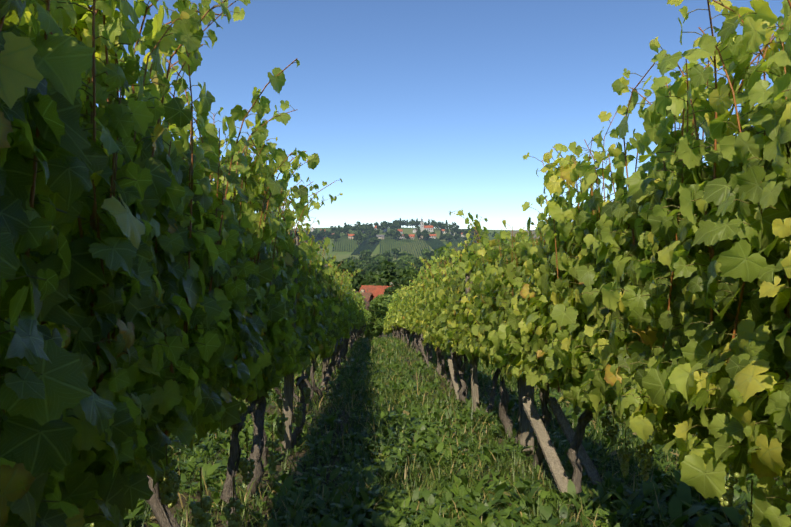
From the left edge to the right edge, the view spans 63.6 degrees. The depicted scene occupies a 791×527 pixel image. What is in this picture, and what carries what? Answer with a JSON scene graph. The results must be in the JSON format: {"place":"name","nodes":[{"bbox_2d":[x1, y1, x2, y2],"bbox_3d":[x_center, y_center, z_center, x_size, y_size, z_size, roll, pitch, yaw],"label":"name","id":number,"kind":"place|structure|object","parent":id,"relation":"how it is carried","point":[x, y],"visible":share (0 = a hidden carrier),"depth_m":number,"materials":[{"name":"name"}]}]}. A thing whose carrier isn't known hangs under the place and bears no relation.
{"place":"outdoors","nodes":[
{"label":"outdoors","id":0,"kind":"place"},
{"bbox_2d":[29,81,764,433],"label":"trellis wires","id":1,"kind":"object","parent":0,"point":[519,241],"depth_m":2.26,"materials":[{"name":"grey metal"}]},
{"bbox_2d":[89,0,784,229],"label":"sky","id":2,"kind":"structure","parent":0,"point":[425,110],"materials":[{"name":"blue"}]},
{"bbox_2d":[84,227,790,526],"bbox_3d":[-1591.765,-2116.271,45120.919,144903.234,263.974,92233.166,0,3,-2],"label":"ground","id":3,"kind":"structure","parent":0,"point":[346,253],"depth_m":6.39,"materials":[{"name":"green plant"}]},
{"bbox_2d":[352,289,369,308],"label":"timber barn","id":4,"kind":"structure","parent":3,"relation":"on","point":[367,304],"depth_m":106.70,"materials":[{"name":"brown wood"}]},
{"bbox_2d":[358,289,373,301],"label":"house wall","id":5,"kind":"structure","parent":3,"relation":"on","point":[368,296],"depth_m":125.00,"materials":[{"name":"beige paint"}]},
{"bbox_2d":[146,323,600,526],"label":"grapevine trunks","id":6,"kind":"object","parent":3,"relation":"on","point":[164,516],"visible":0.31,"depth_m":4.90,"materials":[{"name":"brown plant"}]},
{"bbox_2d":[0,0,790,526],"bbox_3d":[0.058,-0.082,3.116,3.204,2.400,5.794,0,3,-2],"label":"vine leaves","id":7,"kind":"object","parent":6,"relation":"on","point":[40,434],"visible":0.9,"depth_m":2.16,"materials":[{"name":"green plant"}]},
{"bbox_2d":[359,283,391,301],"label":"roof","id":8,"kind":"structure","parent":3,"relation":"on","point":[375,291],"depth_m":127.77,"materials":[{"name":"red tile"}]},
{"bbox_2d":[376,235,384,239],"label":"village house","id":9,"kind":"structure","parent":3,"relation":"on","point":[381,237],"depth_m":893.75,"materials":[{"name":"white paint"}]},
{"bbox_2d":[322,264,442,389],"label":"trellis posts","id":10,"kind":"object","parent":3,"relation":"on","point":[324,365],"depth_m":12.62,"materials":[{"name":"grey wood"}]},
{"bbox_2d":[353,285,411,334],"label":"vine leaves","id":11,"kind":"object","parent":3,"relation":"on","point":[394,315],"visible":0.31,"depth_m":31.34,"materials":[{"name":"green plant"}]},
{"bbox_2d":[0,0,790,436],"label":"vine shoots","id":12,"kind":"object","parent":3,"relation":"on","point":[192,142],"visible":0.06,"depth_m":2.42,"materials":[{"name":"green plant"}]},
{"bbox_2d":[0,0,790,524],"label":"vine petioles","id":13,"kind":"object","parent":12,"relation":"attached to","point":[470,224],"visible":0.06,"depth_m":2.48,"materials":[{"name":"green plant"}]},
{"bbox_2d":[297,218,496,298],"bbox_3d":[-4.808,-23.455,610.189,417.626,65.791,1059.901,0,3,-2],"label":"distant trees","id":14,"kind":"object","parent":3,"relation":"on","point":[371,267],"visible":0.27,"depth_m":625.27,"materials":[{"name":"green plant"}]},
{"bbox_2d":[299,235,495,259],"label":"vineyard rows","id":15,"kind":"object","parent":3,"relation":"on","point":[435,243],"visible":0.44,"depth_m":840.10,"materials":[{"name":"green plant"}]},
{"bbox_2d":[353,246,461,337],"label":"trees","id":16,"kind":"object","parent":3,"relation":"on","point":[378,305],"visible":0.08,"depth_m":75.13,"materials":[{"name":"green plant"}]},
{"bbox_2d":[321,221,494,337],"bbox_3d":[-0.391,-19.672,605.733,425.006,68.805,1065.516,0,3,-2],"label":"trees","id":17,"kind":"object","parent":3,"relation":"on","point":[396,257],"visible":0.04,"depth_m":897.58,"materials":[{"name":"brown plant"}]},
{"bbox_2d":[90,343,753,526],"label":"grape bunches","id":18,"kind":"object","parent":3,"relation":"on","point":[171,483],"visible":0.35,"depth_m":2.73,"materials":[{"name":"purple food"}]},
{"bbox_2d":[166,344,752,526],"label":"grape stems","id":19,"kind":"object","parent":18,"relation":"on","point":[298,419],"visible":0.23,"depth_m":2.72,"materials":[{"name":"brown wood"}]},
{"bbox_2d":[420,219,432,231],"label":"church","id":20,"kind":"structure","parent":3,"relation":"on","point":[426,227],"depth_m":993.70,"materials":[{"name":"white tile"}]},
{"bbox_2d":[90,337,790,526],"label":"weeds","id":21,"kind":"object","parent":3,"relation":"on","point":[681,498],"visible":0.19,"depth_m":4.49,"materials":[{"name":"green plant"}]},
{"bbox_2d":[281,229,602,508],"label":"posts","id":22,"kind":"object","parent":3,"relation":"on","point":[530,422],"visible":0.48,"depth_m":5.76,"materials":[{"name":"grey wood"}]}
]}

